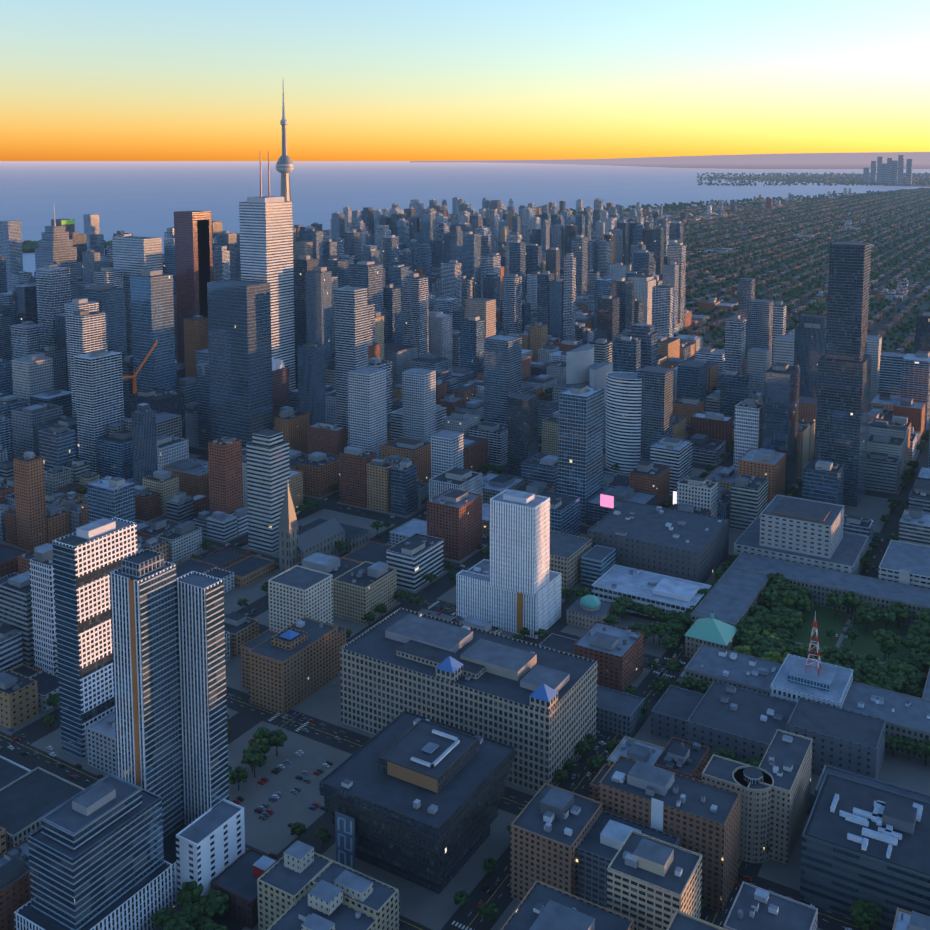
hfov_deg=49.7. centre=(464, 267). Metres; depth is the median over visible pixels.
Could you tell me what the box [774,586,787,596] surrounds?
tree
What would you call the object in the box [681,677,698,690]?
tree
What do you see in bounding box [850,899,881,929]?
tree
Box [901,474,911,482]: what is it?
tree
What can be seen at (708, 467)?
tree
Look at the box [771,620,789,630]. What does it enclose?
tree
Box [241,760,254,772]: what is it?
tree
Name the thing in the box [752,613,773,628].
tree
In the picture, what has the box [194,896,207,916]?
tree
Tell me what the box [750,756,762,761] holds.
tree
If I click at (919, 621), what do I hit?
tree
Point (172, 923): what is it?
tree
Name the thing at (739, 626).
tree
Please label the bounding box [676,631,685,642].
tree
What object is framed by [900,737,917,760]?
tree
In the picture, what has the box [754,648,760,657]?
tree
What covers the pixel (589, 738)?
tree
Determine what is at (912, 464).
tree
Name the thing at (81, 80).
sky
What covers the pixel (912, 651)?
tree
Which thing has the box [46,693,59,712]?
tree
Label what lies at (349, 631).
tree
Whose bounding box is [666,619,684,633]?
tree
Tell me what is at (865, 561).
tree
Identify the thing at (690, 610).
tree
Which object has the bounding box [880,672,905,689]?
tree
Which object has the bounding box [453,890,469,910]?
tree
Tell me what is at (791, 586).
tree
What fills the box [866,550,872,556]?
tree
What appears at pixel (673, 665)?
tree
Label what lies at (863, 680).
tree
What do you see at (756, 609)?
tree
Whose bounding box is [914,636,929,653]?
tree
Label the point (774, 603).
tree
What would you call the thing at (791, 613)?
tree
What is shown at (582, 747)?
tree
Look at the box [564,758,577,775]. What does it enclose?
tree
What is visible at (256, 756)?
tree
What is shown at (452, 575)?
tree
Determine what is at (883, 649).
tree
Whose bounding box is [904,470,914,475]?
tree
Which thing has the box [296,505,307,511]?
tree
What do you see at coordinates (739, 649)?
tree
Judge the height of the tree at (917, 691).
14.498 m
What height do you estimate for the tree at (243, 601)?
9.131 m
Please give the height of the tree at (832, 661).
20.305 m
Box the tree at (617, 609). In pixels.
[610,602,625,619]
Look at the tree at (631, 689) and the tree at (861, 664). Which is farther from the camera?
the tree at (861, 664)
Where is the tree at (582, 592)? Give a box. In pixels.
[575,588,591,596]
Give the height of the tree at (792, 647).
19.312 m
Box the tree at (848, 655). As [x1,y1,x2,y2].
[841,647,858,665]
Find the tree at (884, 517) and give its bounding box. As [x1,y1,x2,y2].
[881,514,890,521]
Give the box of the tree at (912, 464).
[907,461,917,468]
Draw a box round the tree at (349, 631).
[347,629,351,637]
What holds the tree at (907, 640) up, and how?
on the quad lawn
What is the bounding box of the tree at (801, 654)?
[798,651,804,656]
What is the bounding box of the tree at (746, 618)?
[740,616,758,626]
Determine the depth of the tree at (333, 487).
1076.74 m
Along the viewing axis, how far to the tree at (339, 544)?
909.34 m
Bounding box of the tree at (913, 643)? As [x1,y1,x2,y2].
[911,637,924,650]
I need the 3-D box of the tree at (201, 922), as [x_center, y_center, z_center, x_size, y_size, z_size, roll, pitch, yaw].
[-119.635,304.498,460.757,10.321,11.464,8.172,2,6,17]
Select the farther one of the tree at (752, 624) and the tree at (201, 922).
the tree at (752, 624)
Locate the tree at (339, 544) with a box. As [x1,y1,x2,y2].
[335,541,346,549]
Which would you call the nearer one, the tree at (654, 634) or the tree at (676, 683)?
the tree at (676, 683)
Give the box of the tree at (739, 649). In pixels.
[733,645,751,655]
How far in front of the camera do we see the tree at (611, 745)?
601.22 m
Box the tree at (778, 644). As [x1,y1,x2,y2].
[768,641,785,655]
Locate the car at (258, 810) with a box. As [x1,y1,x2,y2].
[254,808,261,813]
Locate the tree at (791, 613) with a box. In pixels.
[782,609,806,623]
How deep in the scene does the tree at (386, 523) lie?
972.46 m
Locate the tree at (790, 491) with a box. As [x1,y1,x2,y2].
[785,488,796,495]
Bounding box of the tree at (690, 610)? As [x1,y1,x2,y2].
[685,605,696,613]
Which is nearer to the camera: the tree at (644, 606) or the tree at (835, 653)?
the tree at (835, 653)
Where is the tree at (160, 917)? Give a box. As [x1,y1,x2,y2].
[150,907,178,928]
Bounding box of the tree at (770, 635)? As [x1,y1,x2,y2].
[760,630,780,641]
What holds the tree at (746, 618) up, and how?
on the quad lawn
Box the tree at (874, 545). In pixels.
[869,542,878,547]
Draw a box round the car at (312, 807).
[308,805,316,810]
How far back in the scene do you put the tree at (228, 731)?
615.77 m
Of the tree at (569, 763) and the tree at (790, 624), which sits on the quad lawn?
the tree at (790, 624)
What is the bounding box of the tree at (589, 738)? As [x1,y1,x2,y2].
[584,733,597,746]
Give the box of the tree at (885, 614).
[876,607,895,630]
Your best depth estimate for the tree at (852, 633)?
741.25 m
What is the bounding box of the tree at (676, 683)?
[668,681,683,687]
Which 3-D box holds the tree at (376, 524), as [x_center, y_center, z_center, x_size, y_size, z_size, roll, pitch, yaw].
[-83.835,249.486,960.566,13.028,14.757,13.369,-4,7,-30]
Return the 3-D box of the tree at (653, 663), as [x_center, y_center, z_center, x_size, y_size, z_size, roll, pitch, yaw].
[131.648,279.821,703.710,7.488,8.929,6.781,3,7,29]
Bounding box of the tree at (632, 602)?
[616,596,635,614]
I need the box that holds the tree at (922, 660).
[913,652,929,672]
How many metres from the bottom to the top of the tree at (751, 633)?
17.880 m
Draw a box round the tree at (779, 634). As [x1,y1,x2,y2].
[773,631,786,638]
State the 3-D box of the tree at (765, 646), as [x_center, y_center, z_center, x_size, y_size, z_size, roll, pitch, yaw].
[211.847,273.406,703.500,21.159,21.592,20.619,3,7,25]
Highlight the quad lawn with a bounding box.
[738,604,929,693]
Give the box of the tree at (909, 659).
[901,654,916,665]
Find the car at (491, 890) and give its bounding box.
[487,887,494,894]
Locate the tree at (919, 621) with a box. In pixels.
[910,620,929,627]
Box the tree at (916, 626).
[907,621,929,634]
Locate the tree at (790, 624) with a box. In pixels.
[782,613,801,628]
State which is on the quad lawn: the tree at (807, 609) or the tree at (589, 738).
the tree at (807, 609)
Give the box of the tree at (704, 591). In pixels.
[698,588,709,597]
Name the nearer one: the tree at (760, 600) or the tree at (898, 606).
the tree at (898, 606)
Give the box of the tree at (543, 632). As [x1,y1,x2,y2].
[534,628,549,637]
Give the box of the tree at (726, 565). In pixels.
[720,561,730,569]
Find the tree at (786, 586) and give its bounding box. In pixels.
[771,583,791,590]
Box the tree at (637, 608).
[633,603,642,616]
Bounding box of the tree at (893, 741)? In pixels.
[885,735,905,756]
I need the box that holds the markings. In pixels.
[1,546,856,929]
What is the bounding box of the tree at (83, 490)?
[76,487,86,493]
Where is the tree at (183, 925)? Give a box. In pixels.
[174,920,194,929]
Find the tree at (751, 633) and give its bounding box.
[747,630,760,636]
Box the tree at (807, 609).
[796,603,814,616]
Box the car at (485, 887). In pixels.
[482,884,489,890]
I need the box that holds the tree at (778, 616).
[765,612,783,627]
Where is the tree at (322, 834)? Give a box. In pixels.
[314,826,331,848]
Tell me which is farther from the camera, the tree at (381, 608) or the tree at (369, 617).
the tree at (381, 608)
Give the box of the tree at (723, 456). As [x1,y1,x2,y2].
[720,453,727,462]
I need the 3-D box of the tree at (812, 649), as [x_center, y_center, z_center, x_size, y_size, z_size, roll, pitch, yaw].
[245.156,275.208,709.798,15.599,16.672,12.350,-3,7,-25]
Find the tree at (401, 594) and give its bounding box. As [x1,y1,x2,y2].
[393,590,409,605]
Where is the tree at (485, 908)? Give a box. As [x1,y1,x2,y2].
[477,901,498,924]
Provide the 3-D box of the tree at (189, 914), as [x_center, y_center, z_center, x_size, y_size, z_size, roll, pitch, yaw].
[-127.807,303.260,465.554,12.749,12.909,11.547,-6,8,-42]
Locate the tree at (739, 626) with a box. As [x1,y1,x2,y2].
[734,622,748,643]
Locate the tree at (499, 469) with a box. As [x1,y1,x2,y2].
[494,465,504,474]
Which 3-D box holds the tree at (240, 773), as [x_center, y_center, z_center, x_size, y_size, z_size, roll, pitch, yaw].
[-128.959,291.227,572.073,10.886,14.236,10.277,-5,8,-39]
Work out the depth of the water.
13485.85 m
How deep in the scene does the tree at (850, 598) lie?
785.23 m
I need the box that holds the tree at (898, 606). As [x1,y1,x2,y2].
[889,602,907,627]
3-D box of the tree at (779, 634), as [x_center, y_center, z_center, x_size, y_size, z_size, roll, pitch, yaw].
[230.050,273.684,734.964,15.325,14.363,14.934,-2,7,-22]
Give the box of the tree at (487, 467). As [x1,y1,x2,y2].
[481,464,492,470]
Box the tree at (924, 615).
[916,609,929,621]
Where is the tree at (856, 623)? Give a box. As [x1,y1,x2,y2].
[853,619,863,626]
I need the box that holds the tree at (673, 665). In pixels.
[666,659,682,678]
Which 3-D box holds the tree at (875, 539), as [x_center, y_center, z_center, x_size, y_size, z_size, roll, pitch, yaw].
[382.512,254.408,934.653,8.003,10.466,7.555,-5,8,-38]
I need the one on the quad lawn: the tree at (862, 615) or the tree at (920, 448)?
the tree at (862, 615)
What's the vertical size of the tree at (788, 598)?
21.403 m
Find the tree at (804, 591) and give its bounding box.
[794,585,812,598]
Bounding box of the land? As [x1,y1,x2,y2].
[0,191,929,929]
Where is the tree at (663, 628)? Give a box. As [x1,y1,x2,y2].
[649,621,670,644]
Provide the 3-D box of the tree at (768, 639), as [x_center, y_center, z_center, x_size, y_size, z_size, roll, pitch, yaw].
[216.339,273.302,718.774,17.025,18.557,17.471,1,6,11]
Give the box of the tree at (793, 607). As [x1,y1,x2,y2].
[786,604,797,610]
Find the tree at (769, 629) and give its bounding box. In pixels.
[760,624,773,634]
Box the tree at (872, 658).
[858,653,879,666]
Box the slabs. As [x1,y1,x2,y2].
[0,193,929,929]
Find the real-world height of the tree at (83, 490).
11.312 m
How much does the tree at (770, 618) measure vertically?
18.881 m
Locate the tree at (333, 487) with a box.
[329,484,338,490]
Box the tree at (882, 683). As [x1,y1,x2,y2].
[879,680,900,691]
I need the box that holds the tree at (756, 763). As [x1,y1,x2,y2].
[751,760,761,766]
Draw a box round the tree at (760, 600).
[758,594,770,606]
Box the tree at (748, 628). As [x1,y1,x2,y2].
[744,626,756,635]
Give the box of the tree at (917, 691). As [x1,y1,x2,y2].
[908,687,923,697]
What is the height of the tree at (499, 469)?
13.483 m
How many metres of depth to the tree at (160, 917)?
462.55 m
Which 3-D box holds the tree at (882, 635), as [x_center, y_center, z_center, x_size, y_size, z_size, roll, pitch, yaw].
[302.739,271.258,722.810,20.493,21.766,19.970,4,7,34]
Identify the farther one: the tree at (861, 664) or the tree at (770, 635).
the tree at (770, 635)
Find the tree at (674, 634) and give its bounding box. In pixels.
[668,631,680,639]
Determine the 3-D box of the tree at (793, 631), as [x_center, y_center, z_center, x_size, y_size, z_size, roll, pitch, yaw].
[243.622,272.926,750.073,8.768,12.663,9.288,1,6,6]
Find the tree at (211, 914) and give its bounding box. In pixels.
[205,901,226,922]
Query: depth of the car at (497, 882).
498.66 m
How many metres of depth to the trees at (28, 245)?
4500.29 m
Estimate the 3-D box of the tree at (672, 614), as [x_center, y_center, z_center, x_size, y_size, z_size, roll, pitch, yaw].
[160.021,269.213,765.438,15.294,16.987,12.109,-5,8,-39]
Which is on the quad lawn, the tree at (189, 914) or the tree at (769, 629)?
the tree at (769, 629)
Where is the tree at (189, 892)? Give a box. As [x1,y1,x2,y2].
[176,880,203,907]
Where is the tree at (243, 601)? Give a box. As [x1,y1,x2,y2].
[237,598,247,609]
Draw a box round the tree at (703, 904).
[701,899,706,912]
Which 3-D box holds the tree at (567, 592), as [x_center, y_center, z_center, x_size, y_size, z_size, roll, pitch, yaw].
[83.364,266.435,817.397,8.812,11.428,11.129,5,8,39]
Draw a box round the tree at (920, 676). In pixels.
[915,668,927,683]
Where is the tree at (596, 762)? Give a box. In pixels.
[586,755,606,775]
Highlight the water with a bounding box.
[0,161,929,275]
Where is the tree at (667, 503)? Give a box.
[662,500,672,507]
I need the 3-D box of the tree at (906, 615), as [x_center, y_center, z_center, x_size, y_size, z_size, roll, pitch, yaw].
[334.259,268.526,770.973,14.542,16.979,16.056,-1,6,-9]
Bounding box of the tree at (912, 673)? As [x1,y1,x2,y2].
[903,671,916,693]
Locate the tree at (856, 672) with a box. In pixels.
[842,663,859,677]
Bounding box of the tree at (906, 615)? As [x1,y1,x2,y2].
[894,608,911,628]
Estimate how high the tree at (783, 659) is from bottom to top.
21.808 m
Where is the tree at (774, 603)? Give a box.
[766,600,785,609]
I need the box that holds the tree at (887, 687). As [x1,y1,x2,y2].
[875,684,890,689]
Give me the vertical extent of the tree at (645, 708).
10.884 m
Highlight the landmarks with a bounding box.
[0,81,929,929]
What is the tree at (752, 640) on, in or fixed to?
on the quad lawn
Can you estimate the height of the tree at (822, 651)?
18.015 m
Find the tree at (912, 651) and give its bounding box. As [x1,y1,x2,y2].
[906,648,923,654]
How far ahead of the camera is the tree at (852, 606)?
787.61 m
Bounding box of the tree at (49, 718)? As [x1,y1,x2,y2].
[43,714,57,729]
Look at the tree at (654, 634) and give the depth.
747.68 m
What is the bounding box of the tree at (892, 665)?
[880,659,909,691]
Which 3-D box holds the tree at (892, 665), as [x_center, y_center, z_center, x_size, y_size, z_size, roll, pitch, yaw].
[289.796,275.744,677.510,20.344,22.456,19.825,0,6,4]
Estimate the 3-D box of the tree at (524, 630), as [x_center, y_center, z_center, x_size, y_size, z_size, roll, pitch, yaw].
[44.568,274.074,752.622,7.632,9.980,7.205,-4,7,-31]
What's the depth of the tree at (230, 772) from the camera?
567.57 m
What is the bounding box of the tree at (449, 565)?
[444,562,453,569]
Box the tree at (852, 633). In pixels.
[844,628,859,645]
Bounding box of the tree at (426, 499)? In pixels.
[421,497,428,503]
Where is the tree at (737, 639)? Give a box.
[733,631,749,645]
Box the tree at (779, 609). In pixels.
[771,606,789,612]
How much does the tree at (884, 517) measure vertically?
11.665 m
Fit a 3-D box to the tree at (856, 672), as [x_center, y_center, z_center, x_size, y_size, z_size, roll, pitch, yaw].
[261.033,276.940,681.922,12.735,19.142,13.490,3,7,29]
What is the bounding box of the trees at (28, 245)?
[22,172,929,358]
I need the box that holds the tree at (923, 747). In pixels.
[915,739,929,765]
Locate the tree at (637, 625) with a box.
[628,622,649,631]
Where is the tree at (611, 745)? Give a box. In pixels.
[605,739,620,751]
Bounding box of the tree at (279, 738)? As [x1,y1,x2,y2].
[268,729,287,755]
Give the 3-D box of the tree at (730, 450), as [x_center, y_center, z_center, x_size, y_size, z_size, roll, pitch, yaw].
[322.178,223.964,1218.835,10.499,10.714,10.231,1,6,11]
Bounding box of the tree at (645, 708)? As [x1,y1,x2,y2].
[642,704,648,713]
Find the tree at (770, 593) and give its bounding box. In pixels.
[760,586,780,610]
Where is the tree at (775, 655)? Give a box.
[761,651,783,662]
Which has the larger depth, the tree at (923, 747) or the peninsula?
the peninsula
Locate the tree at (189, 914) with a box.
[174,904,203,926]
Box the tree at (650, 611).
[641,606,660,622]
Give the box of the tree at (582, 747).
[574,740,590,761]
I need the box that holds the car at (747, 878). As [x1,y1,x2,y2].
[742,875,751,881]
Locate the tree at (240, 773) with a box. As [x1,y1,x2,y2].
[231,766,248,790]
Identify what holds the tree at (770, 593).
on the quad lawn
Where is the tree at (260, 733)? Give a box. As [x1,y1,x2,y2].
[249,727,274,754]
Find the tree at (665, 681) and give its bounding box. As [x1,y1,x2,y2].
[658,677,671,691]
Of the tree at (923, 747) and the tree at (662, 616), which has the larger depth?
the tree at (662, 616)
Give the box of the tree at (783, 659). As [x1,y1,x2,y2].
[778,652,789,663]
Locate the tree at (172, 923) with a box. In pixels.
[162,918,181,929]
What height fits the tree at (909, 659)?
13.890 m
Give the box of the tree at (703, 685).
[695,679,711,693]
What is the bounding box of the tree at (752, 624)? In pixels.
[740,620,760,634]
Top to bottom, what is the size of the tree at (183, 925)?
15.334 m
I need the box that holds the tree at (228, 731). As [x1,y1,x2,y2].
[227,724,230,736]
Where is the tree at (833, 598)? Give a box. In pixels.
[824,591,844,617]
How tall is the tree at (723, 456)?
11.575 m
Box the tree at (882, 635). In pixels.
[871,629,901,658]
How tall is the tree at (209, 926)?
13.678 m
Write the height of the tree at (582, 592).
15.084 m
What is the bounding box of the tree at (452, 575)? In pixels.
[449,572,456,579]
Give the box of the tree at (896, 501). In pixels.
[887,498,901,509]
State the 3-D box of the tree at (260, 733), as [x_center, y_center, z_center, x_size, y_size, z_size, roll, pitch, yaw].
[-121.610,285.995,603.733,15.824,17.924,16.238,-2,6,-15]
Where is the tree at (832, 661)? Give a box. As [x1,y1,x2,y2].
[821,658,841,666]
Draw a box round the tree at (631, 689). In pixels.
[625,685,636,694]
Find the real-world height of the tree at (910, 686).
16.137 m
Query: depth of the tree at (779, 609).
766.52 m
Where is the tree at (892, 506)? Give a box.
[888,503,896,512]
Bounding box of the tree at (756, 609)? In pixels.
[749,605,768,616]
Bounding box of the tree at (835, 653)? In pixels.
[822,646,843,661]
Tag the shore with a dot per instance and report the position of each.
(799, 165)
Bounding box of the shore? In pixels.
[479,162,929,168]
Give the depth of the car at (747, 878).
501.52 m
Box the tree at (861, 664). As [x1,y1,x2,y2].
[854,659,873,676]
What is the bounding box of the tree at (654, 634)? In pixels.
[646,623,658,642]
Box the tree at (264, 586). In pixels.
[261,581,267,596]
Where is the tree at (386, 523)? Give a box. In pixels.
[383,521,390,526]
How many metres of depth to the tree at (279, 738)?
602.57 m
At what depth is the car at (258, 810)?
553.66 m
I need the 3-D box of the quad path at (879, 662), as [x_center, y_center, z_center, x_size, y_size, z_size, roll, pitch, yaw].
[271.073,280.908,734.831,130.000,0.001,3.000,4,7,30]
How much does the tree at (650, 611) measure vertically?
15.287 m
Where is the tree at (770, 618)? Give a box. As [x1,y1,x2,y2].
[757,611,774,624]
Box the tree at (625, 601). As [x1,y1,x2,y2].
[611,597,632,618]
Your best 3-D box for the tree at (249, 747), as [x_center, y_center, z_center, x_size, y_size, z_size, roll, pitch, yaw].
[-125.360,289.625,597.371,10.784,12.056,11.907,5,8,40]
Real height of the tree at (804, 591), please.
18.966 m
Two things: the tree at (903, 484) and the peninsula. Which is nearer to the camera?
the tree at (903, 484)
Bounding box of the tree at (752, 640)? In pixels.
[739,635,761,648]
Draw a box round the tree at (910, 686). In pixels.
[904,680,918,695]
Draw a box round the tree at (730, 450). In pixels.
[726,448,733,455]
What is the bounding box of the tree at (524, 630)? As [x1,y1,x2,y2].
[519,627,529,639]
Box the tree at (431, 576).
[423,573,437,585]
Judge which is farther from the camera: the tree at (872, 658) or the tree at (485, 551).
the tree at (485, 551)
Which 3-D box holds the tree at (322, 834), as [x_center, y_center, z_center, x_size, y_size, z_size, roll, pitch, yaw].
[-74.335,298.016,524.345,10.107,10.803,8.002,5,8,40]
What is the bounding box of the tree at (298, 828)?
[290,822,306,840]
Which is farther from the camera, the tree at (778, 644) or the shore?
the shore
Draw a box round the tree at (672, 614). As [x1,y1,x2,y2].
[665,610,682,630]
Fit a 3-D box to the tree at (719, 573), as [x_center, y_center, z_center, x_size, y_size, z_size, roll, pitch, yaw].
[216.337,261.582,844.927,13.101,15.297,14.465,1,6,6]
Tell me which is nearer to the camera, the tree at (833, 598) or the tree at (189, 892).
the tree at (189, 892)
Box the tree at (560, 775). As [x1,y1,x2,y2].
[554,769,567,787]
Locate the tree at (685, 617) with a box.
[679,613,692,625]
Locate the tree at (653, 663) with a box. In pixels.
[647,661,657,672]
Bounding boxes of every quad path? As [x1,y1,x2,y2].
[795,641,927,674]
[835,613,854,648]
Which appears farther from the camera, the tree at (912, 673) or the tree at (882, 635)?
the tree at (882, 635)
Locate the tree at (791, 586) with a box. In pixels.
[785,582,794,590]
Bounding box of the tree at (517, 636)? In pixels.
[511,634,521,639]
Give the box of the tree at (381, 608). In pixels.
[374,603,386,619]
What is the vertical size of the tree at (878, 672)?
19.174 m
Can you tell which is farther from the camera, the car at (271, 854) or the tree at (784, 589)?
the tree at (784, 589)
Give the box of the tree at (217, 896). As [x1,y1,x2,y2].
[199,889,230,922]
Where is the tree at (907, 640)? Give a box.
[901,634,918,648]
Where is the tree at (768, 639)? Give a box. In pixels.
[760,636,774,642]
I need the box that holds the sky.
[0,0,929,160]
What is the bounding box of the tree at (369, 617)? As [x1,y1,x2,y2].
[362,611,375,626]
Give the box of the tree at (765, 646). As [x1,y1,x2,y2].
[752,641,783,657]
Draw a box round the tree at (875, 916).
[852,908,878,927]
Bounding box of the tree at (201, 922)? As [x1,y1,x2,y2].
[194,916,213,929]
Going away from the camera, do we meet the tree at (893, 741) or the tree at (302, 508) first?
the tree at (893, 741)
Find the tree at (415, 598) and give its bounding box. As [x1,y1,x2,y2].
[409,593,421,610]
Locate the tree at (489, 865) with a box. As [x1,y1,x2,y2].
[483,857,496,876]
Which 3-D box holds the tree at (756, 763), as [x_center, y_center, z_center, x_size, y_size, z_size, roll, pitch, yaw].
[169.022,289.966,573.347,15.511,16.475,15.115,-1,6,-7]
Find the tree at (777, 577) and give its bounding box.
[767,572,786,586]
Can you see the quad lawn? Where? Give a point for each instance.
(863, 643)
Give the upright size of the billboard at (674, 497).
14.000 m
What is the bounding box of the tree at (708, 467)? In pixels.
[704,464,713,474]
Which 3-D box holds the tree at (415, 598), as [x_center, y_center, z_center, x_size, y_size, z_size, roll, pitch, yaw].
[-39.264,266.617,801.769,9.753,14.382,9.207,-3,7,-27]
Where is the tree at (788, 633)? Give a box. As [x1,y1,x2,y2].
[773,628,793,638]
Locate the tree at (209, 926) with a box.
[204,923,227,929]
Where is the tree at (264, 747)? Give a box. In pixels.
[251,737,270,752]
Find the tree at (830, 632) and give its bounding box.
[826,630,835,636]
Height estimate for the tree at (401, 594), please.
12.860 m
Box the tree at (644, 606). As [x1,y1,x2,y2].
[642,604,652,619]
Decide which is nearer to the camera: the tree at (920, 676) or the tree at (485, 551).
the tree at (920, 676)
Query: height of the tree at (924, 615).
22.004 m
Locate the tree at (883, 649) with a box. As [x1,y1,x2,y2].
[880,643,898,658]
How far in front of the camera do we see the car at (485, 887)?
495.35 m
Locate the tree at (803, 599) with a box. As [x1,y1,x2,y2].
[795,593,810,611]
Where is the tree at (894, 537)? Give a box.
[886,535,898,540]
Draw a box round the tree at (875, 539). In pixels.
[871,536,880,542]
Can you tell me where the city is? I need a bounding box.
[0,187,929,929]
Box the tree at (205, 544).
[201,541,210,548]
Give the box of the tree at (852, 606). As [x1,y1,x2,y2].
[847,604,857,616]
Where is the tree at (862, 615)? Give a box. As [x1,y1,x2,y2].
[854,608,876,632]
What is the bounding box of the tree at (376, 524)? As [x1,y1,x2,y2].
[370,521,382,529]
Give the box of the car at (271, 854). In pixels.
[268,852,276,857]
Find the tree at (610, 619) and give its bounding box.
[603,615,619,624]
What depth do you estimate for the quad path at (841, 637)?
760.06 m
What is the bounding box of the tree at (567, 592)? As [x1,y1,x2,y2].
[561,588,572,601]
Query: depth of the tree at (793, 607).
783.55 m
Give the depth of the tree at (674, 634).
739.77 m
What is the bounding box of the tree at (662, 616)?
[656,612,666,622]
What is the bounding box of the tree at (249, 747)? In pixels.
[243,744,264,753]
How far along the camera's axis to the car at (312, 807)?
556.52 m
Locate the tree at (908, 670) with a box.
[891,663,915,692]
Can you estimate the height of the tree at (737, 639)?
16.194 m
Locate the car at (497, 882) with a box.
[494,879,500,885]
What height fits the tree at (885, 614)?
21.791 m
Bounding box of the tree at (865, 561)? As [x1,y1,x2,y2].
[860,557,871,572]
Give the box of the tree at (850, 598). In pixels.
[843,591,861,616]
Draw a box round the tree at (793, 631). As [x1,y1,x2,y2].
[790,628,796,635]
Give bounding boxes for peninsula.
[704,173,929,186]
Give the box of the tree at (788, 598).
[778,591,802,605]
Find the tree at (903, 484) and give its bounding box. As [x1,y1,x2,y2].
[899,482,906,490]
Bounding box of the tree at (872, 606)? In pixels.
[856,601,880,625]
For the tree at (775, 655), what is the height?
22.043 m
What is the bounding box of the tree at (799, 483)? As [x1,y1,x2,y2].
[796,481,802,489]
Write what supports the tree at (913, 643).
on the quad lawn
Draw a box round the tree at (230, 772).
[228,766,232,779]
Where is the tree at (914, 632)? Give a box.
[907,627,927,636]
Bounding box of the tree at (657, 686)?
[650,681,664,698]
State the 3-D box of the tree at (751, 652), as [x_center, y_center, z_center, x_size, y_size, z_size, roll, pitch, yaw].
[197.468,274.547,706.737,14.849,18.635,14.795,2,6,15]
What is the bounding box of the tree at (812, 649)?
[803,644,820,658]
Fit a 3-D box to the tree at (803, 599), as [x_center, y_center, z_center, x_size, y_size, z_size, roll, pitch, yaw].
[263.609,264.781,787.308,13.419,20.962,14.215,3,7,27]
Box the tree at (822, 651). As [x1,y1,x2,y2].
[816,646,828,658]
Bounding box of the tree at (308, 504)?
[304,501,314,507]
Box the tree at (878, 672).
[866,665,891,679]
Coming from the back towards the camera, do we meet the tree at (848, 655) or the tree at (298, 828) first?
the tree at (848, 655)
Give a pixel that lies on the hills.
(848, 157)
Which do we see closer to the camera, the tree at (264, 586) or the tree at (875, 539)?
the tree at (264, 586)
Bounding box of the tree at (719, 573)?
[714,569,725,578]
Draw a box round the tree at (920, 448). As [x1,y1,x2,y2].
[917,446,925,454]
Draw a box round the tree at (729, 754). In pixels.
[709,748,735,759]
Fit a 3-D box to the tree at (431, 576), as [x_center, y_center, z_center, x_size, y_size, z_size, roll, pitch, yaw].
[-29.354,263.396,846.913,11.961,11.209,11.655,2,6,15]
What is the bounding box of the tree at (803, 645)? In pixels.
[797,643,808,656]
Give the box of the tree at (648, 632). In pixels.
[639,626,651,638]
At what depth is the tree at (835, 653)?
699.31 m
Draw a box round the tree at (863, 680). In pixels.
[853,676,875,685]
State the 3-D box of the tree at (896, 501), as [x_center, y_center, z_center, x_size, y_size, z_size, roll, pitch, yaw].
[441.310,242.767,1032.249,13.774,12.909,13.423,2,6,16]
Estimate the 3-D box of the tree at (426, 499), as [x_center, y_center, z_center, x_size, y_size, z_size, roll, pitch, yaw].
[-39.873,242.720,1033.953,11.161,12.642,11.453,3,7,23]
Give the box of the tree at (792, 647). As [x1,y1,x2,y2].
[780,638,800,655]
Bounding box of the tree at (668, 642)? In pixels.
[661,636,677,656]
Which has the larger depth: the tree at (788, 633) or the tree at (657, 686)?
the tree at (788, 633)
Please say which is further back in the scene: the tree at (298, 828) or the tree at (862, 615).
the tree at (862, 615)
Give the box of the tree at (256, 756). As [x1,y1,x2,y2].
[243,747,266,777]
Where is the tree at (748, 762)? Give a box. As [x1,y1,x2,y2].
[739,760,752,764]
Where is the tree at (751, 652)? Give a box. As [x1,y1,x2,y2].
[743,645,756,656]
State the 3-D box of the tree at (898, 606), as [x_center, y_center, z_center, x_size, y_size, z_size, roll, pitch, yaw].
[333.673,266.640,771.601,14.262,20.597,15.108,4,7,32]
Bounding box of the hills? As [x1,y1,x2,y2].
[410,152,929,161]
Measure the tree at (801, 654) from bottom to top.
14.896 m
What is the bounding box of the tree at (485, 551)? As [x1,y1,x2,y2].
[481,547,488,559]
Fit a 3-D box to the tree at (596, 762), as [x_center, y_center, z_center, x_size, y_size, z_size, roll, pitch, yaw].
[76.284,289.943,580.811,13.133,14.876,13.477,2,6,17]
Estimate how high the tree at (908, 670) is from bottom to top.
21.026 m

